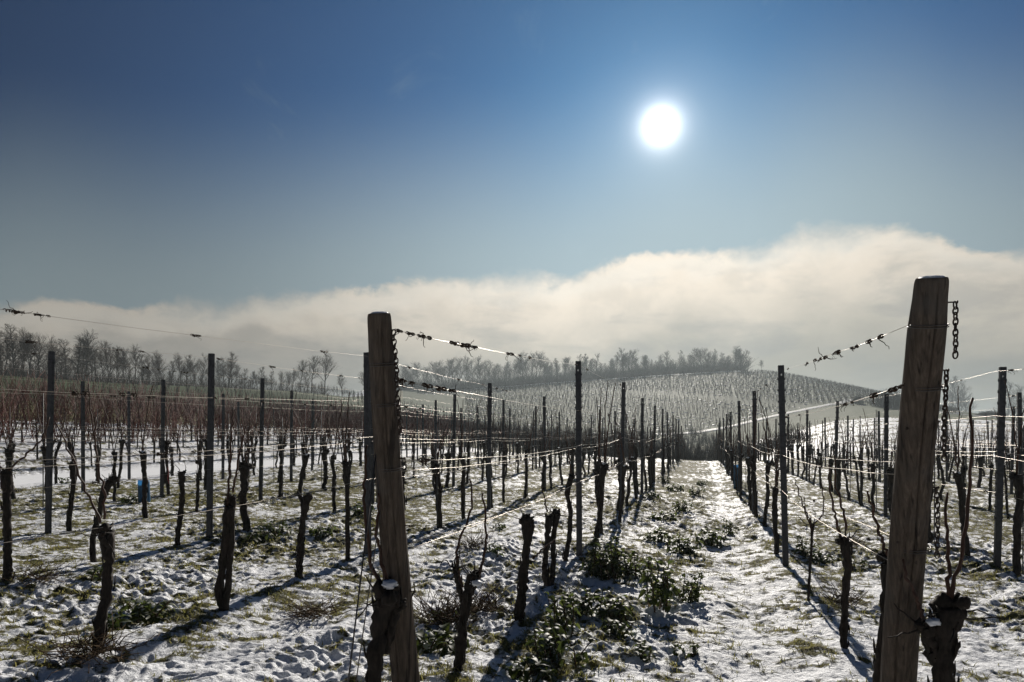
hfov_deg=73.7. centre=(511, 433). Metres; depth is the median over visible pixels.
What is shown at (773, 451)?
grapevine
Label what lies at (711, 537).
leafy plant
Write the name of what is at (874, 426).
steel post
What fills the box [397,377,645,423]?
trellis wire
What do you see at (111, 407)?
grapevine
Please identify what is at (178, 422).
grapevine
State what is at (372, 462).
steel post
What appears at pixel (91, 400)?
grapevine
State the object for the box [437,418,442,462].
grapevine
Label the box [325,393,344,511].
grapevine
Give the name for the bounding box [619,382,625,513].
steel post
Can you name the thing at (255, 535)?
leafy plant
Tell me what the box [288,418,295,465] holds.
grapevine
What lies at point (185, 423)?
grapevine
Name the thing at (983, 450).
grapevine
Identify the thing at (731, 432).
steel post
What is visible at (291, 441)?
steel post
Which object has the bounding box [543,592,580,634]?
leafy plant
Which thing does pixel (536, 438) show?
steel post
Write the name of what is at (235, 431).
trellis wire
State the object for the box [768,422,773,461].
grapevine
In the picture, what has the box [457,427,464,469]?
grapevine
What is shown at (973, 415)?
field path
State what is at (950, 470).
grapevine
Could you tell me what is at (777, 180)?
sky
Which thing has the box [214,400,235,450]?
grapevine
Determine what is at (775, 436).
steel post
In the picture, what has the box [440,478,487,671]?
grapevine
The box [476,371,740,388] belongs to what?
hill path
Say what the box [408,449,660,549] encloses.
trellis wire
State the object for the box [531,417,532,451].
steel post
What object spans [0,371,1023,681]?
ground
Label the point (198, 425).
grapevine
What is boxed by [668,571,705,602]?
leafy plant
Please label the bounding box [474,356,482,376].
bare tree
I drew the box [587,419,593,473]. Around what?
grapevine
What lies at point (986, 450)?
grapevine
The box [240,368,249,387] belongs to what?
bare tree
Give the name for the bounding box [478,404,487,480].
grapevine
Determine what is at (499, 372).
bare tree
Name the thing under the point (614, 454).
grapevine
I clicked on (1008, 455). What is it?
grapevine
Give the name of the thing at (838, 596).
twig heap
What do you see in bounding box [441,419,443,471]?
grapevine
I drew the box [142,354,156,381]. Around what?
bare tree
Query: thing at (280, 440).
grapevine
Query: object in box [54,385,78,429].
grapevine
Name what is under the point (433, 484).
grapevine
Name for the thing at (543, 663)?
leafy plant
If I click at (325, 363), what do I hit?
bare tree
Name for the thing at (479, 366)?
bare tree
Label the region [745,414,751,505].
grapevine
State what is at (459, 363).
bare tree
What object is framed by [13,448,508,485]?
snowy track
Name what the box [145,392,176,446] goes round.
grapevine
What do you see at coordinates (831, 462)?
grapevine
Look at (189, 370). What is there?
bare tree
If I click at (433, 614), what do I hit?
leafy plant
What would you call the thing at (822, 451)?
grapevine
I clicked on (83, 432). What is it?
steel post
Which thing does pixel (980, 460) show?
grapevine
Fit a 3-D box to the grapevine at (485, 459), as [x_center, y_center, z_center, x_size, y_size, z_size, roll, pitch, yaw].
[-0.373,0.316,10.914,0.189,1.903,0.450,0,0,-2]
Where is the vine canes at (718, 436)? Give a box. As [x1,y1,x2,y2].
[401,416,1022,461]
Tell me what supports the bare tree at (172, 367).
on the ground at (240, 657)
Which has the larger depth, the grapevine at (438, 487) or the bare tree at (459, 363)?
the bare tree at (459, 363)
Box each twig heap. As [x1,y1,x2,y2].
[0,554,90,591]
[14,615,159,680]
[276,594,355,623]
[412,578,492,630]
[446,579,514,620]
[454,523,494,549]
[816,576,873,607]
[826,531,878,547]
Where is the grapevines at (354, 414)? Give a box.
[0,367,572,444]
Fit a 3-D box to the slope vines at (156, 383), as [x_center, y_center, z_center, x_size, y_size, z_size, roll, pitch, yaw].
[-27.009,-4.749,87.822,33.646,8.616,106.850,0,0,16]
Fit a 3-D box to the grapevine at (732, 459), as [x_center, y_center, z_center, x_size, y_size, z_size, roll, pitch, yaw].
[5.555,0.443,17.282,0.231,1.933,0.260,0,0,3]
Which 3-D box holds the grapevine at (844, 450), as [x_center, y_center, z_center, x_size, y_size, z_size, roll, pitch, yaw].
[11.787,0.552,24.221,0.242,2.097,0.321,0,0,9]
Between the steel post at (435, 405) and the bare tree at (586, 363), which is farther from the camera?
the bare tree at (586, 363)
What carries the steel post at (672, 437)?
on the ground at (240, 657)
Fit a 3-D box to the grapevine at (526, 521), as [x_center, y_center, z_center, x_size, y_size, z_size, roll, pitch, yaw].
[0.139,0.918,4.566,0.287,0.861,0.185,0,0,13]
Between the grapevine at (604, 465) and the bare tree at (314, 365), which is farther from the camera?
the bare tree at (314, 365)
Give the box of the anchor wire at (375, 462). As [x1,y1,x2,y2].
[347,453,380,681]
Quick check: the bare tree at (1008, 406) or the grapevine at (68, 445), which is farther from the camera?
the bare tree at (1008, 406)
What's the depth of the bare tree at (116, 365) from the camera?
86.72 m
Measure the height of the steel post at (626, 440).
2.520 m
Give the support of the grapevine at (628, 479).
on the ground at (240, 657)
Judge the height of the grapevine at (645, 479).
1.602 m
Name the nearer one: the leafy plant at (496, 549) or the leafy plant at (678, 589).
the leafy plant at (678, 589)
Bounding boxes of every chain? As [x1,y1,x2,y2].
[391,329,401,434]
[934,486,940,558]
[941,369,948,461]
[952,301,958,358]
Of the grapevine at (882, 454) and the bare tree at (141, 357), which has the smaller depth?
the grapevine at (882, 454)
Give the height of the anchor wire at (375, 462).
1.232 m
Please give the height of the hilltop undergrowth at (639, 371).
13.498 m
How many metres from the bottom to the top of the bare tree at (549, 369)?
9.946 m
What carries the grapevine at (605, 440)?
on the ground at (240, 657)
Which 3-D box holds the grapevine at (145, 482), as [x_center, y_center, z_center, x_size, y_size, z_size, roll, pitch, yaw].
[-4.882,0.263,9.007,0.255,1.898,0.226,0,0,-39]
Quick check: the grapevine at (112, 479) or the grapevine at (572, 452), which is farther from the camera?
the grapevine at (572, 452)
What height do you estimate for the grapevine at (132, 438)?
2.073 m
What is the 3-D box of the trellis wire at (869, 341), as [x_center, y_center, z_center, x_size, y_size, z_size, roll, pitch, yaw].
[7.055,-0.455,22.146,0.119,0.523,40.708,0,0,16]
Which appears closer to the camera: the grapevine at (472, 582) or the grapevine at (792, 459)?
the grapevine at (472, 582)
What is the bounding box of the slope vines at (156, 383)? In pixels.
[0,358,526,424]
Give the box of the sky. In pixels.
[0,0,1023,417]
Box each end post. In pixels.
[367,311,419,681]
[880,275,957,681]
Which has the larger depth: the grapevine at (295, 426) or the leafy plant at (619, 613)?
the grapevine at (295, 426)
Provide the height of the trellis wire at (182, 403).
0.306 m
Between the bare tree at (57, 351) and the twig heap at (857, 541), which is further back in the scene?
the bare tree at (57, 351)
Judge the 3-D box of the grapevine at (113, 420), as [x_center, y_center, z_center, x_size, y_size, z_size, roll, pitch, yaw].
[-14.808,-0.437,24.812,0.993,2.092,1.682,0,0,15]
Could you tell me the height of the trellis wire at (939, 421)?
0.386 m
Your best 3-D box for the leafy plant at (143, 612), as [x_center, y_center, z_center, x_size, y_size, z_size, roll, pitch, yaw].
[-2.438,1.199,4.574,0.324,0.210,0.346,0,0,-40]
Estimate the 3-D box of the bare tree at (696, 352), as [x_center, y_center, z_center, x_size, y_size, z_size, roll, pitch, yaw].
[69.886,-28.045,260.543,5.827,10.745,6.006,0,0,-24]
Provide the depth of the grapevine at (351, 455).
14.38 m
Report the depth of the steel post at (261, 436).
11.55 m
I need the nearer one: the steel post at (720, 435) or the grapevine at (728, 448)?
the grapevine at (728, 448)
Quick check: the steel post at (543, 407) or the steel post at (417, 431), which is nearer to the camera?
the steel post at (543, 407)
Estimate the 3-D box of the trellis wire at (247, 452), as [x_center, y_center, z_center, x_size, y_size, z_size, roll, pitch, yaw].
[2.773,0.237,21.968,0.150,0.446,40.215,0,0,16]
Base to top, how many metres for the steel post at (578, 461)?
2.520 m
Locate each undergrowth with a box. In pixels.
[0,359,333,393]
[396,357,757,389]
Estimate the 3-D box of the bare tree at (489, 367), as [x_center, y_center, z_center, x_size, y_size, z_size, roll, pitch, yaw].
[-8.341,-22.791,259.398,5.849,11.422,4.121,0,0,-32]
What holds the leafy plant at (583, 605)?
on the ground at (240, 657)
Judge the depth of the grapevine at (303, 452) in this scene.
16.31 m
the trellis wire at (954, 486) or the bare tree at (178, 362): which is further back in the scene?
the bare tree at (178, 362)
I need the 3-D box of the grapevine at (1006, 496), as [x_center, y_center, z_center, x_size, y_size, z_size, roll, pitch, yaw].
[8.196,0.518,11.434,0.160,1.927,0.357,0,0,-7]
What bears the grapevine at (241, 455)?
on the ground at (240, 657)
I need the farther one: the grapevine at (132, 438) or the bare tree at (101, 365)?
the bare tree at (101, 365)
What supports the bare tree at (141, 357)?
on the ground at (240, 657)
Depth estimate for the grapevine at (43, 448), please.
9.95 m
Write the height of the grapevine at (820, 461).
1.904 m
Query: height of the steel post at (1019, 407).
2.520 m
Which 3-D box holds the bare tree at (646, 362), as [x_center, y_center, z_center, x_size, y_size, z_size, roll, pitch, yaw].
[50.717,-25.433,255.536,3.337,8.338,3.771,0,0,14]
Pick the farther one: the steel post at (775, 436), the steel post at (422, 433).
the steel post at (775, 436)
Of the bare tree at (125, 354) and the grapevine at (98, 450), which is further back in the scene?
the bare tree at (125, 354)
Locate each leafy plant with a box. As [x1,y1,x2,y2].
[57,477,70,483]
[85,565,102,581]
[106,609,131,630]
[115,598,152,612]
[119,494,137,503]
[126,598,179,624]
[237,527,272,545]
[257,516,292,536]
[309,525,335,536]
[350,499,375,516]
[416,623,470,656]
[429,606,459,622]
[486,542,503,556]
[492,522,506,530]
[500,649,557,681]
[523,615,598,668]
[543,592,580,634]
[559,586,609,617]
[577,536,635,580]
[592,593,635,624]
[601,617,640,639]
[619,549,654,577]
[629,639,658,662]
[637,556,677,612]
[638,526,675,542]
[641,490,662,498]
[644,582,679,598]
[649,511,676,521]
[657,475,670,483]
[666,483,683,491]
[666,531,703,553]
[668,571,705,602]
[669,643,701,657]
[672,498,694,511]
[689,485,706,496]
[695,528,728,547]
[696,480,709,485]
[721,518,739,534]
[795,535,820,557]
[812,549,837,563]
[852,559,868,567]
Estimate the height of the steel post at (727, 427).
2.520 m
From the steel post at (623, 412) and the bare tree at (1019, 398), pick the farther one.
the bare tree at (1019, 398)
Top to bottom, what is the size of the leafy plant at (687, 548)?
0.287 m
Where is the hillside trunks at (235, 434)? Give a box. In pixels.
[17,401,554,454]
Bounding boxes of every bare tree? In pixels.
[0,323,27,373]
[0,330,11,369]
[0,331,17,372]
[3,341,21,369]
[5,330,38,367]
[16,326,38,375]
[16,333,47,367]
[17,348,29,372]
[30,334,61,374]
[31,349,46,367]
[32,335,67,369]
[47,339,71,369]
[55,338,75,372]
[56,349,69,370]
[60,353,72,379]
[66,337,85,376]
[69,349,93,375]
[71,339,94,375]
[73,328,98,380]
[77,348,100,376]
[86,345,107,370]
[92,349,109,380]
[97,340,115,382]
[101,345,118,378]
[109,346,126,382]
[112,348,122,375]
[113,347,130,377]
[127,343,143,377]
[127,361,133,381]
[134,354,154,377]
[140,366,145,377]
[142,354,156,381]
[143,365,152,379]
[148,354,164,376]
[151,351,167,373]
[167,361,176,378]
[174,355,186,381]
[180,356,196,381]
[185,363,195,385]
[186,359,203,384]
[194,354,207,383]
[215,359,223,379]
[216,356,237,385]
[222,352,237,383]
[223,359,240,385]
[233,364,242,387]
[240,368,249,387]
[248,371,255,387]
[255,367,264,381]
[266,371,274,386]
[278,371,284,387]
[282,370,298,390]
[284,372,292,385]
[293,360,309,386]
[305,355,322,391]
[310,350,340,386]
[336,373,346,386]
[357,372,363,385]
[398,365,408,389]
[409,367,419,381]
[411,361,425,384]
[424,361,436,379]
[431,361,444,381]
[433,367,442,380]
[438,365,451,381]
[443,359,456,385]
[444,358,457,380]
[454,356,467,377]
[462,355,470,388]
[465,359,476,378]
[472,361,482,379]
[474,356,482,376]
[478,360,489,381]
[486,360,492,378]
[491,364,502,383]
[500,362,510,385]
[506,362,513,380]
[511,358,526,384]
[515,352,528,381]
[523,354,531,373]
[528,353,536,372]
[529,350,544,373]
[532,356,546,378]
[538,365,548,380]
[544,358,552,377]
[547,362,555,378]
[553,358,559,380]
[561,358,568,380]
[565,356,573,379]
[583,354,590,378]
[593,353,600,369]
[612,352,623,370]
[618,348,627,372]
[625,351,633,368]
[627,349,638,368]
[644,355,649,368]
[656,358,662,373]
[662,349,669,363]
[677,350,685,368]
[687,353,693,368]
[688,348,703,366]
[697,350,703,362]
[699,346,710,362]
[710,349,718,365]
[728,345,740,365]
[737,349,743,368]
[742,350,751,368]
[942,376,970,410]
[945,380,961,407]
[953,383,978,411]
[995,382,1022,415]
[1010,384,1023,417]
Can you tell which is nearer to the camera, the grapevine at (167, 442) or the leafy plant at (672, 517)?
the leafy plant at (672, 517)
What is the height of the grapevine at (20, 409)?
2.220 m
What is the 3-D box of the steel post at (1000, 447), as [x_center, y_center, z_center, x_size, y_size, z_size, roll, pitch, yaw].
[4.902,0.588,6.869,0.078,2.520,0.039,1,1,13]
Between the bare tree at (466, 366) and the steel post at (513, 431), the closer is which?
the steel post at (513, 431)
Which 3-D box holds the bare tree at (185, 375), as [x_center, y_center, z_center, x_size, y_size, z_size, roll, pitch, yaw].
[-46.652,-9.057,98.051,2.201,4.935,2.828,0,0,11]
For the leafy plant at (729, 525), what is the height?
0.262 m
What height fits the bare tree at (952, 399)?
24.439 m
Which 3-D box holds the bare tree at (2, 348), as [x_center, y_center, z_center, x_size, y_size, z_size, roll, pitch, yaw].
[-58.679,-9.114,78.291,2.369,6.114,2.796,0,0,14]
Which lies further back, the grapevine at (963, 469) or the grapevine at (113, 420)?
the grapevine at (113, 420)
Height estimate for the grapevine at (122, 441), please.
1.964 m
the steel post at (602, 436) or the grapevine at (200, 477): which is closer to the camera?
the grapevine at (200, 477)
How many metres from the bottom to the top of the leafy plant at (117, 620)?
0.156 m
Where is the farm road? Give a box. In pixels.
[656,398,853,434]
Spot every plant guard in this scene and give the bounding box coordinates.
[138,480,150,501]
[733,465,737,488]
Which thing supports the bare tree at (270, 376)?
on the ground at (240, 657)
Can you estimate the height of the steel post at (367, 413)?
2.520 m
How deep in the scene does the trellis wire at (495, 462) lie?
4.28 m
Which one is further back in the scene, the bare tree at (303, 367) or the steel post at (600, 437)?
the bare tree at (303, 367)
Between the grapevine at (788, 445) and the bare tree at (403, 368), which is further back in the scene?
the bare tree at (403, 368)
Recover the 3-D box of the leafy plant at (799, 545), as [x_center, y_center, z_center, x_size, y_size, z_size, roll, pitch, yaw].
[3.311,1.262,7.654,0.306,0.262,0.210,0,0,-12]
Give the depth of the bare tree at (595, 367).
262.06 m
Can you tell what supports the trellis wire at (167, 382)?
attached to the steel post at (513, 431)
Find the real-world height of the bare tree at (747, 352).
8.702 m
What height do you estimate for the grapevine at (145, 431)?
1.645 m
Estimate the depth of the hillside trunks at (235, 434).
37.67 m
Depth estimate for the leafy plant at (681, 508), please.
11.69 m
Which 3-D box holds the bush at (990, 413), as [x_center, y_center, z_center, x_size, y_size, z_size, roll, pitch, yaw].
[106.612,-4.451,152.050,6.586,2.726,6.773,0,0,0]
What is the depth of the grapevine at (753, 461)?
10.79 m
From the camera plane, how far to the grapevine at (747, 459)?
11.84 m
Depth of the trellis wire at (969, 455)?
7.22 m
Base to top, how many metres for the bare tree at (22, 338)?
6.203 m
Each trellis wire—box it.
[0,301,640,421]
[0,351,560,417]
[0,392,568,425]
[0,434,647,461]
[0,438,541,468]
[0,444,620,543]
[4,339,539,408]
[4,387,594,424]
[5,425,514,431]
[5,445,566,492]
[8,367,484,412]
[10,440,554,465]
[13,428,573,439]
[16,431,570,443]
[21,393,458,419]
[21,429,363,431]
[62,440,466,456]
[394,329,656,408]
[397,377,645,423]
[403,436,670,471]
[404,441,640,470]
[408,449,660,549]
[410,445,674,543]
[719,437,893,474]
[723,449,886,559]
[725,325,907,416]
[733,383,904,429]
[756,466,888,534]
[762,446,887,462]
[769,369,1020,420]
[772,440,1019,460]
[773,439,1023,455]
[777,416,1012,430]
[794,452,1021,499]
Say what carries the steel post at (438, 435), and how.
on the ground at (240, 657)
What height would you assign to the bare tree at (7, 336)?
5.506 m
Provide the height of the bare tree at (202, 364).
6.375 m
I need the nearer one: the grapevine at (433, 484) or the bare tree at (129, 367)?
the grapevine at (433, 484)
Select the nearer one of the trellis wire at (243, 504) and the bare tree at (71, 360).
the trellis wire at (243, 504)
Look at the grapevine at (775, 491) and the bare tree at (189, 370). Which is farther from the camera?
the bare tree at (189, 370)
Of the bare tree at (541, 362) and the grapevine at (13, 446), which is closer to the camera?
the grapevine at (13, 446)
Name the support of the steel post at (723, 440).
on the ground at (240, 657)
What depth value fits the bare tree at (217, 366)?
108.16 m
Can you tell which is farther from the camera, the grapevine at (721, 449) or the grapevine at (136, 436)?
the grapevine at (721, 449)
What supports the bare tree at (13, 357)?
on the ground at (240, 657)
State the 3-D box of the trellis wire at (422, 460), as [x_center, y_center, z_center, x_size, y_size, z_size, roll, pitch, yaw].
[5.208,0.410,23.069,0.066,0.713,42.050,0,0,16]
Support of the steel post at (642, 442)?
on the ground at (240, 657)
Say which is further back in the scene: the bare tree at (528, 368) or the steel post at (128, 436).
the bare tree at (528, 368)
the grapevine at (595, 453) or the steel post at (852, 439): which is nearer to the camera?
the grapevine at (595, 453)
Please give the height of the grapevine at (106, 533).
1.420 m
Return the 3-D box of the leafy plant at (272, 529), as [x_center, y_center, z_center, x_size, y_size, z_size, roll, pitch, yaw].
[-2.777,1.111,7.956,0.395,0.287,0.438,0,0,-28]
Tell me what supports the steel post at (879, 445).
on the ground at (240, 657)
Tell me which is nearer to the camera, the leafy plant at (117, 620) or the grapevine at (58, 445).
the leafy plant at (117, 620)
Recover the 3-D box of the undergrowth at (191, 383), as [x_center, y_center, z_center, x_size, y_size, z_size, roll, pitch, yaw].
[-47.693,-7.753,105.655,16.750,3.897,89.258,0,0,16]
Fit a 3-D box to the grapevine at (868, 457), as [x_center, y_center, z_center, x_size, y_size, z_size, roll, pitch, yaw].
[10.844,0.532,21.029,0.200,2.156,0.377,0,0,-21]
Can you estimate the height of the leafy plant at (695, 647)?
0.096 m
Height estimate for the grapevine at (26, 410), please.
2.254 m
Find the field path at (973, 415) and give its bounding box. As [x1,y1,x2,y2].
[940,412,1015,418]
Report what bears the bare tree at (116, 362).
on the ground at (240, 657)
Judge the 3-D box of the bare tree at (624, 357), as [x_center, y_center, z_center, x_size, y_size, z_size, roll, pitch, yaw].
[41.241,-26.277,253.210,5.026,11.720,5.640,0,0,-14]
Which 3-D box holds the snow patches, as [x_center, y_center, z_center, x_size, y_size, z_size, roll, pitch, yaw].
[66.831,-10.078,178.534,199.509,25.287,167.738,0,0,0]
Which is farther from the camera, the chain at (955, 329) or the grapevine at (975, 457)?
the grapevine at (975, 457)
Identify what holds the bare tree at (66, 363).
on the ground at (240, 657)
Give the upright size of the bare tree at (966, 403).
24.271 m
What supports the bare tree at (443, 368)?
on the ground at (240, 657)
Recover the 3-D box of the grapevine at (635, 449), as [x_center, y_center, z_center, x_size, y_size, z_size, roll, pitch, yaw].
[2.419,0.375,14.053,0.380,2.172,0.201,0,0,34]
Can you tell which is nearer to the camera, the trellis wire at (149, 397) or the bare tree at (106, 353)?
the trellis wire at (149, 397)
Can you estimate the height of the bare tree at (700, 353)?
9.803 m
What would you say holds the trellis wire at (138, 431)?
attached to the steel post
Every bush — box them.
[852,395,863,403]
[869,388,900,408]
[974,408,1007,417]
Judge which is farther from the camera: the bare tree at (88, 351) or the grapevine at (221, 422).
the bare tree at (88, 351)
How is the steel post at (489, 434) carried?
on the ground at (240, 657)
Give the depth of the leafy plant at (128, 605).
4.75 m
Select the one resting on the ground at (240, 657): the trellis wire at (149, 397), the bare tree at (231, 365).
the bare tree at (231, 365)
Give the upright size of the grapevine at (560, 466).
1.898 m
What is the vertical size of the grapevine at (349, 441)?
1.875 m
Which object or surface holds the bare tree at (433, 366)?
on the ground at (240, 657)
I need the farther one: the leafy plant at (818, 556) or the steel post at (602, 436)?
the steel post at (602, 436)
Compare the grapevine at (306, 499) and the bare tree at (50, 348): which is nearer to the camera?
the grapevine at (306, 499)
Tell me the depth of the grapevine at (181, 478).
7.04 m
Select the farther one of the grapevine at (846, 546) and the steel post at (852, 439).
the steel post at (852, 439)
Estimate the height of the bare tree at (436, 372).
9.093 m
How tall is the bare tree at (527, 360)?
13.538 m
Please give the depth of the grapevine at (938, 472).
20.97 m
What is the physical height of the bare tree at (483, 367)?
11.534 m
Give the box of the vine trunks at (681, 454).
[407,435,1016,465]
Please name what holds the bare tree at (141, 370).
on the ground at (240, 657)
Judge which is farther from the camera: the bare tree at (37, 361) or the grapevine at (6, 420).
the bare tree at (37, 361)
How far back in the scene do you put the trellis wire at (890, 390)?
3.12 m
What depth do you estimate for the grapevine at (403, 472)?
7.66 m
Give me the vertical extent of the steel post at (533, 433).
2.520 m
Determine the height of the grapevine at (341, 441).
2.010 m
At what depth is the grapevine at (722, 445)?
29.76 m
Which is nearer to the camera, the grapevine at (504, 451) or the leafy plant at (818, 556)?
the leafy plant at (818, 556)
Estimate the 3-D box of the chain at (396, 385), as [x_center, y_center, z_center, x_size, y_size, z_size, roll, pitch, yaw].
[-0.460,-0.206,2.723,0.040,0.424,0.022,0,0,9]
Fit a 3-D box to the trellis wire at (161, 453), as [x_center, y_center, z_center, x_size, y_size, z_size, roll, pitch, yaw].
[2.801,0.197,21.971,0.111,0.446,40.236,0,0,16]
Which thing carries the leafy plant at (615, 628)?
on the ground at (240, 657)
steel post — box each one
[45,351,54,532]
[81,381,84,490]
[127,391,130,478]
[160,380,165,495]
[206,353,214,537]
[221,394,224,478]
[237,402,239,469]
[258,378,264,500]
[290,390,292,481]
[311,399,313,470]
[313,406,314,463]
[363,352,371,553]
[371,408,373,503]
[406,413,407,456]
[416,410,417,459]
[422,405,423,465]
[434,400,436,461]
[438,414,439,449]
[451,413,452,456]
[452,394,455,485]
[460,408,461,454]
[464,416,464,451]
[476,405,478,467]
[487,383,491,509]
[502,400,504,473]
[509,408,510,462]
[513,414,514,454]
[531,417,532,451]
[533,411,533,458]
[535,406,536,468]
[542,396,545,485]
[558,412,560,447]
[575,361,582,556]
[591,415,591,456]
[599,409,600,458]
[602,418,602,456]
[614,411,615,465]
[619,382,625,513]
[625,416,626,461]
[640,398,643,492]
[653,406,655,481]
[661,409,663,473]
[666,412,668,444]
[672,415,673,463]
[675,419,676,460]
[719,418,720,461]
[722,418,723,464]
[726,414,727,447]
[729,412,732,477]
[737,401,740,491]
[752,391,756,513]
[775,419,776,466]
[777,365,788,565]
[787,414,789,472]
[805,410,808,480]
[824,418,825,467]
[834,401,838,493]
[847,416,848,473]
[852,419,853,461]
[873,418,875,462]
[877,411,880,482]
[883,394,888,516]
[945,411,947,480]
[956,420,957,456]
[969,428,971,474]
[987,421,989,463]
[991,421,992,456]
[993,367,1006,567]
[1010,406,1015,494]
[1016,392,1022,521]
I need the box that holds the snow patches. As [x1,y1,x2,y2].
[422,371,963,442]
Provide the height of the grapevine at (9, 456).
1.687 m
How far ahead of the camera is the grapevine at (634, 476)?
13.02 m
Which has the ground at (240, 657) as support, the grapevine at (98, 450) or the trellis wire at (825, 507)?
the grapevine at (98, 450)
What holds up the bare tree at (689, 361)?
on the ground at (240, 657)
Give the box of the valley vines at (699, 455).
[445,415,812,460]
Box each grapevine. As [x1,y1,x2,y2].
[0,370,25,420]
[0,376,20,435]
[0,382,18,421]
[0,383,45,440]
[0,386,13,410]
[0,386,27,433]
[0,389,56,462]
[0,405,25,498]
[0,413,19,461]
[0,417,49,581]
[1,385,39,437]
[2,375,44,428]
[14,383,66,459]
[23,381,78,446]
[25,382,56,434]
[25,384,75,422]
[25,386,62,427]
[27,381,78,411]
[35,393,56,507]
[53,404,69,483]
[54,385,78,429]
[54,397,88,446]
[54,401,80,492]
[54,417,115,652]
[62,389,99,429]
[63,383,85,428]
[64,402,82,531]
[68,396,113,465]
[69,384,101,423]
[71,381,102,433]
[85,389,125,441]
[87,397,116,455]
[88,384,130,562]
[88,403,108,480]
[90,394,121,448]
[98,390,121,435]
[101,399,124,500]
[110,401,155,447]
[113,397,128,487]
[115,402,149,437]
[118,392,147,440]
[122,393,154,447]
[131,393,158,438]
[133,383,153,517]
[135,393,172,462]
[135,415,148,450]
[140,402,172,453]
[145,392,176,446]
[151,411,165,483]
[155,401,203,453]
[157,398,193,460]
[160,402,197,446]
[164,388,172,494]
[165,423,173,475]
[173,461,195,545]
[180,403,216,440]
[181,404,218,452]
[183,400,217,458]
[190,404,203,511]
[196,400,204,479]
[199,396,214,489]
[207,402,240,439]
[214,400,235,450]
[214,407,250,610]
[225,388,245,461]
[225,406,234,465]
[225,413,234,477]
[231,404,259,446]
[234,410,256,457]
[238,402,261,531]
[243,403,254,486]
[243,405,272,438]
[247,407,270,436]
[249,403,253,468]
[252,413,259,475]
[265,408,297,440]
[272,407,288,463]
[273,395,290,482]
[275,415,280,467]
[277,393,296,496]
[288,401,324,516]
[288,405,309,454]
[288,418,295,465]
[294,488,316,578]
[298,410,302,462]
[299,404,307,479]
[314,419,327,463]
[317,414,326,463]
[321,401,333,489]
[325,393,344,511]
[335,392,359,560]
[340,424,344,460]
[344,410,357,464]
[345,410,352,487]
[349,411,363,465]
[357,445,414,681]
[398,395,401,449]
[399,426,406,509]
[410,417,420,476]
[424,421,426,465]
[427,407,452,528]
[427,414,435,494]
[427,415,434,456]
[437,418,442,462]
[439,426,450,487]
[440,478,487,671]
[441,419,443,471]
[448,422,451,463]
[456,400,465,518]
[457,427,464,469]
[465,401,480,483]
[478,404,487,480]
[479,429,481,466]
[483,401,493,507]
[483,410,495,477]
[494,412,506,502]
[496,417,501,464]
[501,417,509,475]
[514,409,523,472]
[514,505,555,623]
[517,420,521,460]
[523,403,539,497]
[531,428,535,468]
[532,485,577,586]
[535,410,553,491]
[537,417,542,467]
[546,409,552,487]
[553,415,561,464]
[555,412,563,484]
[558,417,563,463]
[562,424,569,462]
[562,431,586,560]
[563,421,574,473]
[582,419,588,476]
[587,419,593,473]
[589,388,603,533]
[589,412,601,468]
[594,381,615,542]
[602,426,606,460]
[608,413,619,510]
[609,432,612,466]
[613,416,616,465]
[615,411,630,521]
[625,407,635,504]
[625,411,639,493]
[625,412,637,499]
[635,429,647,490]
[644,425,657,487]
[645,430,657,482]
[661,421,666,475]
[665,430,669,468]
[675,421,678,462]
[717,425,721,465]
[718,430,722,463]
[725,423,734,473]
[726,414,733,481]
[726,426,728,468]
[727,423,734,475]
[729,418,737,480]
[733,419,739,492]
[738,413,744,498]
[740,406,751,509]
[745,391,757,517]
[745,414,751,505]
[758,397,778,521]
[759,400,778,526]
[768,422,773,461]
[769,441,787,554]
[773,436,779,467]
[785,421,792,472]
[787,424,798,474]
[794,478,828,601]
[796,419,802,476]
[796,423,811,479]
[801,424,812,481]
[811,429,817,485]
[813,420,821,488]
[817,433,823,465]
[828,436,834,491]
[828,455,860,648]
[834,416,855,495]
[839,419,846,471]
[839,420,845,466]
[843,420,851,500]
[850,416,874,504]
[859,416,870,479]
[863,409,882,511]
[863,490,887,681]
[880,431,883,469]
[886,431,897,518]
[887,398,1003,681]
[927,460,940,543]
[935,423,949,500]
[936,425,940,478]
[942,386,970,555]
[946,411,963,481]
[946,427,967,504]
[948,427,951,470]
[953,422,969,476]
[963,428,968,464]
[970,432,982,487]
[974,427,980,467]
[976,429,986,476]
[982,413,996,510]
[984,432,988,468]
[993,408,1012,518]
[1001,380,1023,576]
[1006,424,1015,480]
[1013,418,1022,492]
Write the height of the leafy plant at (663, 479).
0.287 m
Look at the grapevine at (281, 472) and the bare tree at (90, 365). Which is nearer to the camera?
the grapevine at (281, 472)
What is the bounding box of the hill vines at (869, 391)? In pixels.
[417,368,957,443]
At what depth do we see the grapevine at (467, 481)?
15.51 m
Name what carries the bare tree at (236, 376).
on the ground at (240, 657)
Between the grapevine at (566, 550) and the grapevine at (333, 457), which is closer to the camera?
the grapevine at (566, 550)
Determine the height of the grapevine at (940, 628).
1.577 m
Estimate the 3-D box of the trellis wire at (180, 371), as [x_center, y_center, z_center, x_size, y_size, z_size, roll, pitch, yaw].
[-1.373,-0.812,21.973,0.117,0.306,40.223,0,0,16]
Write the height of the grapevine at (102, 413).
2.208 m
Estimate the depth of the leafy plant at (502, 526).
8.98 m
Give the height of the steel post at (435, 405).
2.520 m
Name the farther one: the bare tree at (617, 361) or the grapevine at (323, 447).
the bare tree at (617, 361)
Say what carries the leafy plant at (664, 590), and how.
on the ground at (240, 657)
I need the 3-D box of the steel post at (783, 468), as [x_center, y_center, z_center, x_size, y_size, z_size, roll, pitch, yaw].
[2.766,0.561,6.947,0.079,2.520,0.042,-1,-1,13]

